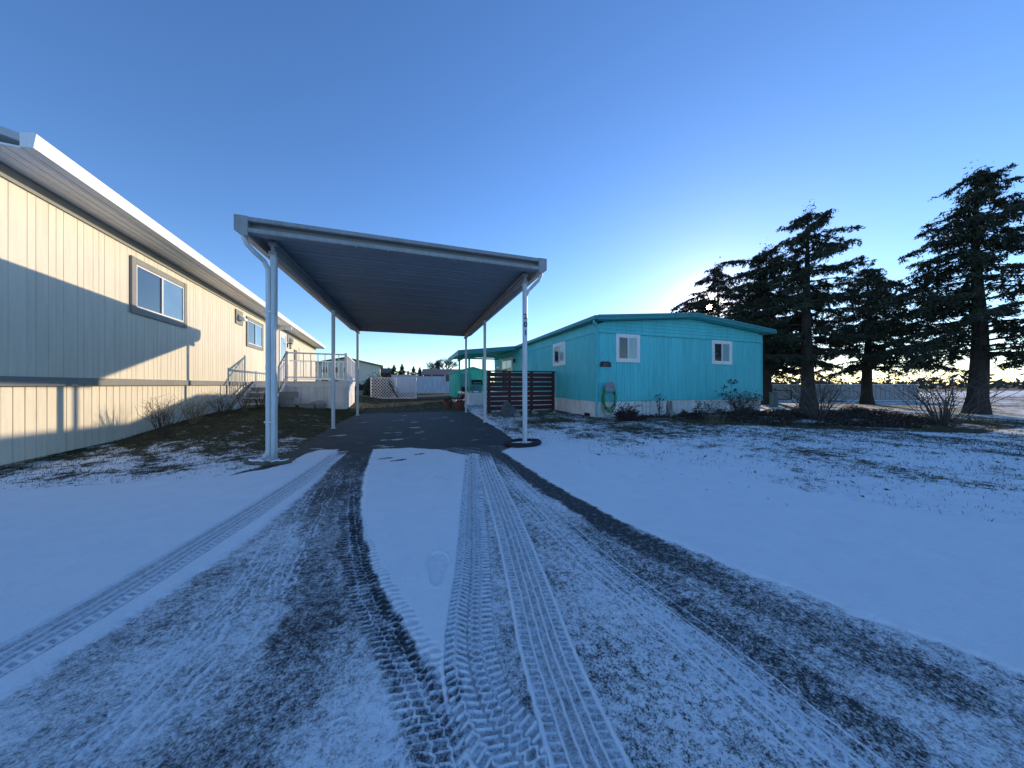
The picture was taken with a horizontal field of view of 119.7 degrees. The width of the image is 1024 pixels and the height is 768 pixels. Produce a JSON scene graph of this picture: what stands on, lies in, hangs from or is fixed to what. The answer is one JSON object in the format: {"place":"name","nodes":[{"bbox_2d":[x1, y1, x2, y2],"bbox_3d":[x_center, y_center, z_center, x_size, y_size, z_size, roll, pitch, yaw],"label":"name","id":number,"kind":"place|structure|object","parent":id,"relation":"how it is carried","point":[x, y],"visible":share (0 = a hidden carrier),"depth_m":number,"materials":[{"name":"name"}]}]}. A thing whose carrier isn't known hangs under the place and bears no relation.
{"place":"outdoors","nodes":[
{"label":"outdoors","id":0,"kind":"place"},
{"bbox_2d":[448,367,486,396],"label":"garden shed","id":1,"kind":"structure","parent":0,"point":[475,373],"depth_m":23.07,"materials":[{"name":"green paint"}]},
{"bbox_2d":[460,374,470,390],"bbox_3d":[-3.591,0.050,22.895,0.900,1.800,0.036,0,0,-18],"label":"door","id":2,"kind":"structure","parent":1,"relation":"in","point":[462,376],"depth_m":22.83,"materials":[{"name":"green metal"}]},
{"bbox_2d":[0,411,1023,767],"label":"driveway","id":3,"kind":"structure","parent":0,"point":[452,589],"depth_m":1.09,"materials":[{"name":"white snow"}]},
{"bbox_2d":[234,214,546,460],"bbox_3d":[-2.428,-0.514,7.397,4.086,3.048,6.758,0,0,-18],"label":"carport","id":4,"kind":"object","parent":3,"relation":"on","point":[357,282],"visible":0.95,"depth_m":5.01,"materials":[{"name":"metal"}]},
{"bbox_2d":[0,385,1023,522],"bbox_3d":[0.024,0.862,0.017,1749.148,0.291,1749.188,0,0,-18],"label":"ground","id":5,"kind":"structure","parent":0,"point":[1011,407],"depth_m":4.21,"materials":[{"name":"green plant"}]},
{"bbox_2d":[0,126,325,464],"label":"cream mobile home","id":6,"kind":"object","parent":5,"relation":"on","point":[116,309],"visible":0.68,"depth_m":4.40,"materials":[{"name":"beige metal"}]},
{"bbox_2d":[130,255,186,327],"bbox_3d":[-6.743,-1.700,5.734,0.032,0.960,1.600,0,0,-24],"label":"window","id":7,"kind":"structure","parent":6,"relation":"in","point":[155,294],"depth_m":5.60,"materials":[{"name":"white glass"}]},
{"bbox_2d":[246,316,263,350],"bbox_3d":[-8.715,-1.700,10.109,0.032,0.960,1.500,0,0,-24],"label":"window","id":8,"kind":"structure","parent":6,"relation":"in","point":[254,329],"depth_m":10.06,"materials":[{"name":"glass"}]},
{"bbox_2d":[279,331,286,380],"bbox_3d":[-10.027,-1.200,13.028,0.045,2.160,1.000,0,0,-24],"label":"door","id":9,"kind":"structure","parent":6,"relation":"in","point":[282,336],"depth_m":12.95,"materials":[{"name":"white plastic"}]},
{"bbox_2d":[294,350,296,380],"bbox_3d":[-10.950,-0.950,15.052,0.030,1.600,0.550,0,0,-24],"label":"closet door","id":10,"kind":"structure","parent":6,"relation":"in","point":[295,379],"depth_m":14.99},
{"bbox_2d":[136,393,191,436],"bbox_3d":[-5.990,0.529,5.174,0.646,0.768,0.752,0,0,-18],"label":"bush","id":11,"kind":"object","parent":5,"relation":"on","point":[165,427],"visible":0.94,"depth_m":5.11,"materials":[{"name":"brown plant"}]},
{"bbox_2d":[172,392,217,423],"bbox_3d":[-6.583,0.474,6.213,0.641,0.726,0.806,0,0,-18],"label":"dry weed","id":12,"kind":"object","parent":5,"relation":"on","point":[193,421],"visible":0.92,"depth_m":6.17,"materials":[{"name":"plant"}]},
{"bbox_2d":[196,392,241,415],"bbox_3d":[-6.997,0.468,7.143,0.824,0.616,0.817,0,0,-18],"label":"dry weed","id":13,"kind":"object","parent":5,"relation":"on","point":[222,407],"visible":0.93,"depth_m":7.15,"materials":[{"name":"brown plant"}]},
{"bbox_2d":[229,385,257,410],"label":"dry weed","id":14,"kind":"object","parent":5,"relation":"on","point":[245,407],"visible":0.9,"depth_m":8.10,"materials":[{"name":"plant"}]},
{"bbox_2d":[248,387,264,408],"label":"dry weed","id":15,"kind":"object","parent":5,"relation":"on","point":[257,400],"visible":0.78,"depth_m":8.87,"materials":[{"name":"brown plant"}]},
{"bbox_2d":[243,459,269,465],"bbox_3d":[-3.172,0.967,3.699,0.368,0.080,0.067,0,0,16],"label":"edging log","id":16,"kind":"object","parent":5,"relation":"on","point":[256,462],"visible":0.95,"depth_m":3.67,"materials":[{"name":"brown wood"}]},
{"bbox_2d":[232,352,286,409],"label":"deck stairs","id":17,"kind":"structure","parent":5,"relation":"on","point":[281,388],"depth_m":9.58,"materials":[{"name":"grey wood"}]},
{"bbox_2d":[267,459,291,465],"bbox_3d":[-2.907,0.970,3.724,0.250,0.070,0.057,0,0,-30],"label":"edging log","id":18,"kind":"object","parent":5,"relation":"on","point":[279,462],"visible":1,"depth_m":3.71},
{"bbox_2d":[280,404,296,406],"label":"concrete block","id":19,"kind":"structure","parent":5,"relation":"on","point":[289,405],"depth_m":9.50,"materials":[{"name":"grey concrete"}]},
{"bbox_2d":[278,398,293,403],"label":"concrete block","id":20,"kind":"structure","parent":19,"relation":"on","point":[285,400],"depth_m":9.51,"materials":[{"name":"grey concrete"}]},
{"bbox_2d":[279,392,297,397],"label":"concrete block","id":21,"kind":"structure","parent":20,"relation":"on","point":[288,394],"depth_m":9.55,"materials":[{"name":"grey concrete"}]},
{"bbox_2d":[253,351,355,408],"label":"raised deck","id":22,"kind":"structure","parent":5,"relation":"on","point":[310,391],"depth_m":10.74,"materials":[{"name":"white plastic"}]},
{"bbox_2d":[299,403,313,408],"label":"concrete block","id":23,"kind":"structure","parent":5,"relation":"on","point":[309,405],"depth_m":9.76,"materials":[{"name":"grey concrete"}]},
{"bbox_2d":[311,400,326,408],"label":"stone slab","id":24,"kind":"structure","parent":5,"relation":"on","point":[319,404],"depth_m":10.04,"materials":[{"name":"stone"}]},
{"bbox_2d":[315,357,382,384],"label":"white house","id":25,"kind":"structure","parent":5,"relation":"on","point":[366,368],"depth_m":40.44,"materials":[{"name":"beige"}]},
{"bbox_2d":[321,366,328,372],"bbox_3d":[-24.850,-1.975,39.502,0.940,0.890,0.056,0,0,-23],"label":"window","id":26,"kind":"structure","parent":25,"relation":"in","point":[321,366],"depth_m":39.47,"materials":[{"name":"white plastic"}]},
{"bbox_2d":[360,369,402,397],"bbox_3d":[-10.115,-0.033,23.017,3.145,2.288,1.403,0,0,-18],"label":"dark bush","id":27,"kind":"object","parent":5,"relation":"on","point":[366,387],"visible":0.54,"depth_m":22.67,"materials":[{"name":"green plant"}]},
{"bbox_2d":[370,377,395,398],"bbox_3d":[-9.129,0.272,21.063,1.765,1.596,0.055,0,0,-1],"label":"lattice screen","id":28,"kind":"object","parent":5,"relation":"on","point":[382,386],"visible":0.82,"depth_m":21.05,"materials":[{"name":"white paint"}]},
{"bbox_2d":[381,368,391,376],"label":"red barn","id":29,"kind":"structure","parent":5,"relation":"on","point":[386,370],"depth_m":51.15,"materials":[{"name":"white wood"}]},
{"bbox_2d":[388,381,397,397],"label":"fallen branch","id":30,"kind":"object","parent":5,"relation":"on","point":[393,389],"visible":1,"depth_m":20.82,"materials":[{"name":"brown wood"}]},
{"bbox_2d":[389,365,398,376],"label":"evergreen tree","id":31,"kind":"object","parent":5,"relation":"on","point":[393,370],"visible":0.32,"depth_m":48.25,"materials":[{"name":"green plant"}]},
{"bbox_2d":[397,364,405,374],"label":"evergreen tree","id":32,"kind":"object","parent":5,"relation":"on","point":[401,371],"visible":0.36,"depth_m":51.42,"materials":[{"name":"green plant"}]},
{"bbox_2d":[396,377,416,398],"bbox_3d":[-7.508,0.272,21.093,1.483,1.596,0.055,0,0,0],"label":"lattice screen","id":33,"kind":"object","parent":5,"relation":"on","point":[415,378],"visible":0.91,"depth_m":21.09,"materials":[{"name":"white paint"}]},
{"bbox_2d":[410,366,417,374],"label":"evergreen tree","id":34,"kind":"object","parent":5,"relation":"on","point":[413,370],"visible":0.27,"depth_m":51.12,"materials":[{"name":"green plant"}]},
{"bbox_2d":[391,375,448,393],"bbox_3d":[-9.627,-0.050,32.992,7.501,2.100,0.133,0,0,0],"label":"panel fence","id":35,"kind":"object","parent":5,"relation":"on","point":[431,384],"visible":0.72,"depth_m":32.99,"materials":[{"name":"white plastic"}]},
{"bbox_2d":[421,369,460,380],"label":"brown house","id":36,"kind":"structure","parent":5,"relation":"on","point":[434,372],"depth_m":45.27,"materials":[{"name":"white plastic"}]},
{"bbox_2d":[426,358,458,368],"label":"bare tree","id":37,"kind":"object","parent":5,"relation":"on","point":[438,364],"visible":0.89,"depth_m":59.90,"materials":[{"name":"grey plant"}]},
{"bbox_2d":[444,397,454,407],"bbox_3d":[-2.728,0.751,12.693,0.484,0.498,0.554,0,0,-33],"label":"plant pot","id":38,"kind":"object","parent":5,"relation":"on","point":[448,403],"visible":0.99,"depth_m":12.59,"materials":[{"name":"ceramic"}]},
{"bbox_2d":[452,393,464,408],"bbox_3d":[-2.202,0.668,12.267,0.532,0.663,0.513,0,0,-18],"label":"plant pot","id":39,"kind":"object","parent":5,"relation":"on","point":[458,404],"visible":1,"depth_m":12.15,"materials":[{"name":"ceramic"}]},
{"bbox_2d":[458,391,515,403],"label":"patio deck","id":40,"kind":"structure","parent":5,"relation":"on","point":[474,397],"depth_m":15.03,"materials":[{"name":"white wood"}]},
{"bbox_2d":[470,380,482,392],"bbox_3d":[-1.890,0.080,15.792,1.180,0.680,0.584,0,0,-18],"label":"barbecue grill","id":41,"kind":"object","parent":40,"relation":"on","point":[476,385],"visible":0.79,"depth_m":15.61,"materials":[{"name":"black metal"}]},
{"bbox_2d":[448,346,514,392],"bbox_3d":[-1.893,-0.770,16.877,2.950,2.380,4.740,0,0,-18],"label":"patio cover","id":42,"kind":"object","parent":40,"relation":"on","point":[459,355],"visible":0.73,"depth_m":15.55,"materials":[{"name":"teal metal"}]},
{"bbox_2d":[492,411,498,416],"bbox_3d":[-0.525,0.935,9.194,0.225,0.245,0.213,0,0,-18],"label":"rock","id":43,"kind":"object","parent":5,"relation":"on","point":[495,414],"visible":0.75,"depth_m":9.12,"materials":[{"name":"grey stone"}]},
{"bbox_2d":[500,401,516,416],"bbox_3d":[-0.087,0.779,9.404,0.590,0.541,0.365,0,0,-18],"label":"rock","id":44,"kind":"object","parent":5,"relation":"on","point":[508,408],"visible":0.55,"depth_m":9.27,"materials":[{"name":"grey stone"}]},
{"bbox_2d":[0,441,1023,699],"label":"snow","id":45,"kind":"structure","parent":5,"relation":"on","point":[82,565],"depth_m":1.87,"materials":[{"name":"snow"}]},
{"bbox_2d":[504,438,541,447],"bbox_3d":[0.193,0.965,4.928,0.646,0.087,0.499,0,0,-18],"label":"edging ring","id":46,"kind":"object","parent":45,"relation":"on","point":[519,443],"visible":0.95,"depth_m":4.80,"materials":[{"name":"black rubber"}]},
{"bbox_2d":[486,370,554,412],"bbox_3d":[0.353,0.259,10.828,2.680,1.523,0.205,0,0,-18],"label":"slat fence","id":47,"kind":"object","parent":5,"relation":"on","point":[509,376],"visible":0.84,"depth_m":10.78,"materials":[{"name":"brown wood"}]},
{"bbox_2d":[610,401,648,420],"bbox_3d":[3.162,0.725,7.982,0.983,0.566,0.672,0,0,-18],"label":"red shrub","id":48,"kind":"object","parent":5,"relation":"on","point":[629,415],"visible":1,"depth_m":7.91,"materials":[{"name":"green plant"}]},
{"bbox_2d":[492,312,776,417],"bbox_3d":[4.050,-0.649,15.435,7.610,3.338,12.375,0,0,-18],"label":"mobile home","id":49,"kind":"object","parent":5,"relation":"on","point":[681,361],"visible":0.83,"depth_m":9.79,"materials":[{"name":"teal paint"}]},
{"bbox_2d":[501,357,512,391],"bbox_3d":[-0.316,-0.550,17.266,0.049,1.900,2.120,0,0,-18],"label":"door","id":50,"kind":"structure","parent":49,"relation":"in","point":[506,364],"depth_m":17.11,"materials":[{"name":"white plastic"}]},
{"bbox_2d":[553,341,565,365],"bbox_3d":[1.739,-1.123,11.010,0.032,0.845,0.970,0,0,-18],"label":"window","id":51,"kind":"structure","parent":49,"relation":"in","point":[559,349],"depth_m":10.99,"materials":[{"name":"white plastic"}]},
{"bbox_2d":[600,361,610,366],"bbox_3d":[2.779,-0.620,8.846,0.410,0.180,0.026,0,0,-18],"label":"house number sign","id":52,"kind":"object","parent":49,"relation":"attached to","point":[605,364],"visible":1,"depth_m":8.84,"materials":[{"name":"black metal"}]},
{"bbox_2d":[603,382,615,391],"bbox_3d":[2.889,0.058,8.802,0.402,0.285,0.174,0,0,-18],"label":"hose hanger","id":53,"kind":"object","parent":49,"relation":"attached to","point":[608,386],"visible":0.98,"depth_m":8.71,"materials":[{"name":"grey plastic"}]},
{"bbox_2d":[601,386,616,415],"bbox_3d":[2.866,0.475,8.771,0.485,0.933,0.126,0,0,-18],"label":"garden hose","id":54,"kind":"object","parent":53,"relation":"hanging from","point":[603,400],"visible":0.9,"depth_m":8.74,"materials":[{"name":"green rubber"}]},
{"bbox_2d":[616,334,639,362],"bbox_3d":[3.549,-1.112,9.097,0.880,0.865,0.032,0,0,-18],"label":"window","id":55,"kind":"structure","parent":49,"relation":"in","point":[627,345],"depth_m":9.09,"materials":[{"name":"white plastic"}]},
{"bbox_2d":[712,340,731,364],"bbox_3d":[7.285,-1.112,10.318,0.940,0.825,0.032,0,0,-18],"label":"window","id":56,"kind":"structure","parent":49,"relation":"in","point":[721,350],"depth_m":10.31,"materials":[{"name":"white plastic"}]},
{"bbox_2d":[655,393,666,415],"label":"dry plant","id":57,"kind":"object","parent":5,"relation":"on","point":[660,404],"visible":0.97,"depth_m":9.05,"materials":[{"name":"brown plant"}]},
{"bbox_2d":[643,417,683,419],"bbox_3d":[4.195,0.968,8.247,1.212,0.085,0.090,0,0,-10],"label":"garden timber","id":58,"kind":"object","parent":5,"relation":"on","point":[661,418],"visible":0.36,"depth_m":8.18,"materials":[{"name":"brown wood"}]},
{"bbox_2d":[666,401,673,416],"bbox_3d":[4.803,0.759,9.061,0.251,0.536,0.251,0,0,-18],"label":"tree stump","id":59,"kind":"object","parent":5,"relation":"on","point":[669,408],"visible":0.71,"depth_m":9.00,"materials":[{"name":"brown wood"}]},
{"bbox_2d":[692,400,720,413],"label":"shrub","id":60,"kind":"object","parent":5,"relation":"on","point":[705,405],"visible":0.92,"depth_m":8.92,"materials":[{"name":"brown plant"}]},
{"bbox_2d":[670,256,800,377],"bbox_3d":[12.510,-3.360,17.523,6.548,8.835,8.474,0,0,35],"label":"conifer tree","id":61,"kind":"object","parent":5,"relation":"on","point":[701,304],"visible":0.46,"depth_m":17.77,"materials":[{"name":"green plant"}]},
{"bbox_2d":[714,378,770,415],"bbox_3d":[7.000,0.410,9.135,1.476,1.229,1.569,0,0,-18],"label":"leafy shrub","id":62,"kind":"object","parent":5,"relation":"on","point":[740,403],"visible":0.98,"depth_m":9.01,"materials":[{"name":"green plant"}]},
{"bbox_2d":[491,371,1023,388],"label":"distant wood","id":63,"kind":"object","parent":5,"relation":"on","point":[1018,384],"visible":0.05,"depth_m":83.92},
{"bbox_2d":[768,392,778,406],"bbox_3d":[11.505,0.680,13.082,0.320,0.680,0.260,0,0,-18],"label":"meter pedestal","id":64,"kind":"object","parent":5,"relation":"on","point":[773,397],"visible":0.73,"depth_m":13.01,"materials":[{"name":"grey metal"}]},
{"bbox_2d":[527,416,1020,497],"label":"fallen leaves","id":65,"kind":"object","parent":5,"relation":"on","point":[805,450],"visible":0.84,"depth_m":4.74,"materials":[{"name":"brown plant"}]},
{"bbox_2d":[739,288,823,381],"bbox_3d":[15.770,-2.792,18.202,4.984,7.692,4.653,0,0,13],"label":"conifer tree","id":66,"kind":"object","parent":5,"relation":"on","point":[789,377],"visible":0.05,"depth_m":17.41,"materials":[{"name":"green plant"}]},
{"bbox_2d":[709,237,855,404],"bbox_3d":[12.717,-3.054,14.662,5.555,8.238,5.367,0,0,42],"label":"conifer tree","id":67,"kind":"object","parent":5,"relation":"on","point":[759,297],"visible":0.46,"depth_m":14.38,"materials":[{"name":"green plant"}]},
{"bbox_2d":[643,404,977,428],"bbox_3d":[8.328,0.850,8.356,7.995,0.406,4.156,0,0,-18],"label":"ground cover","id":68,"kind":"object","parent":5,"relation":"on","point":[849,416],"visible":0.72,"depth_m":7.98,"materials":[{"name":"brown plant"}]},
{"bbox_2d":[770,371,863,419],"bbox_3d":[8.441,0.263,8.322,1.850,1.525,1.843,0,0,45],"label":"bare shrub","id":69,"kind":"object","parent":5,"relation":"on","point":[817,414],"visible":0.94,"depth_m":8.21,"materials":[{"name":"brown plant"}]},
{"bbox_2d":[735,199,921,406],"bbox_3d":[12.614,-3.461,13.127,5.864,9.050,5.474,0,0,22],"label":"conifer tree","id":70,"kind":"object","parent":5,"relation":"on","point":[797,280],"visible":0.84,"depth_m":12.57,"materials":[{"name":"green plant"}]},
{"bbox_2d":[772,384,918,401],"bbox_3d":[19.000,0.485,18.616,9.200,1.030,0.081,0,0,19],"label":"board fence","id":71,"kind":"object","parent":5,"relation":"on","point":[879,394],"visible":0.4,"depth_m":18.01,"materials":[{"name":"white wood"}]},
{"bbox_2d":[812,257,968,403],"bbox_3d":[17.665,-2.649,14.512,4.999,7.414,4.830,0,0,-7],"label":"conifer tree","id":72,"kind":"object","parent":5,"relation":"on","point":[865,368],"visible":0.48,"depth_m":14.54,"materials":[{"name":"green plant"}]},
{"bbox_2d":[828,160,1023,414],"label":"conifer tree","id":73,"kind":"object","parent":5,"relation":"on","point":[974,261],"visible":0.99,"depth_m":9.80,"materials":[{"name":"green plant"}]},
{"bbox_2d":[871,355,1022,425],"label":"bare shrub","id":74,"kind":"object","parent":5,"relation":"on","point":[945,415],"visible":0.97,"depth_m":7.17,"materials":[{"name":"brown plant"}]},
{"bbox_2d":[992,340,1023,370],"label":"conifer tree","id":75,"kind":"object","parent":5,"relation":"on","point":[1013,364],"visible":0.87,"depth_m":9.24,"materials":[{"name":"green plant"}]},
{"bbox_2d":[0,0,1023,384],"label":"sky","id":76,"kind":"structure","parent":0,"point":[629,147],"materials":[{"name":"blue"}]},
{"bbox_2d":[704,409,724,423],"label":"tufted grass","id":77,"kind":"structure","parent":0,"point":[717,420],"depth_m":7.36,"materials":[{"name":"plant"}]}
]}

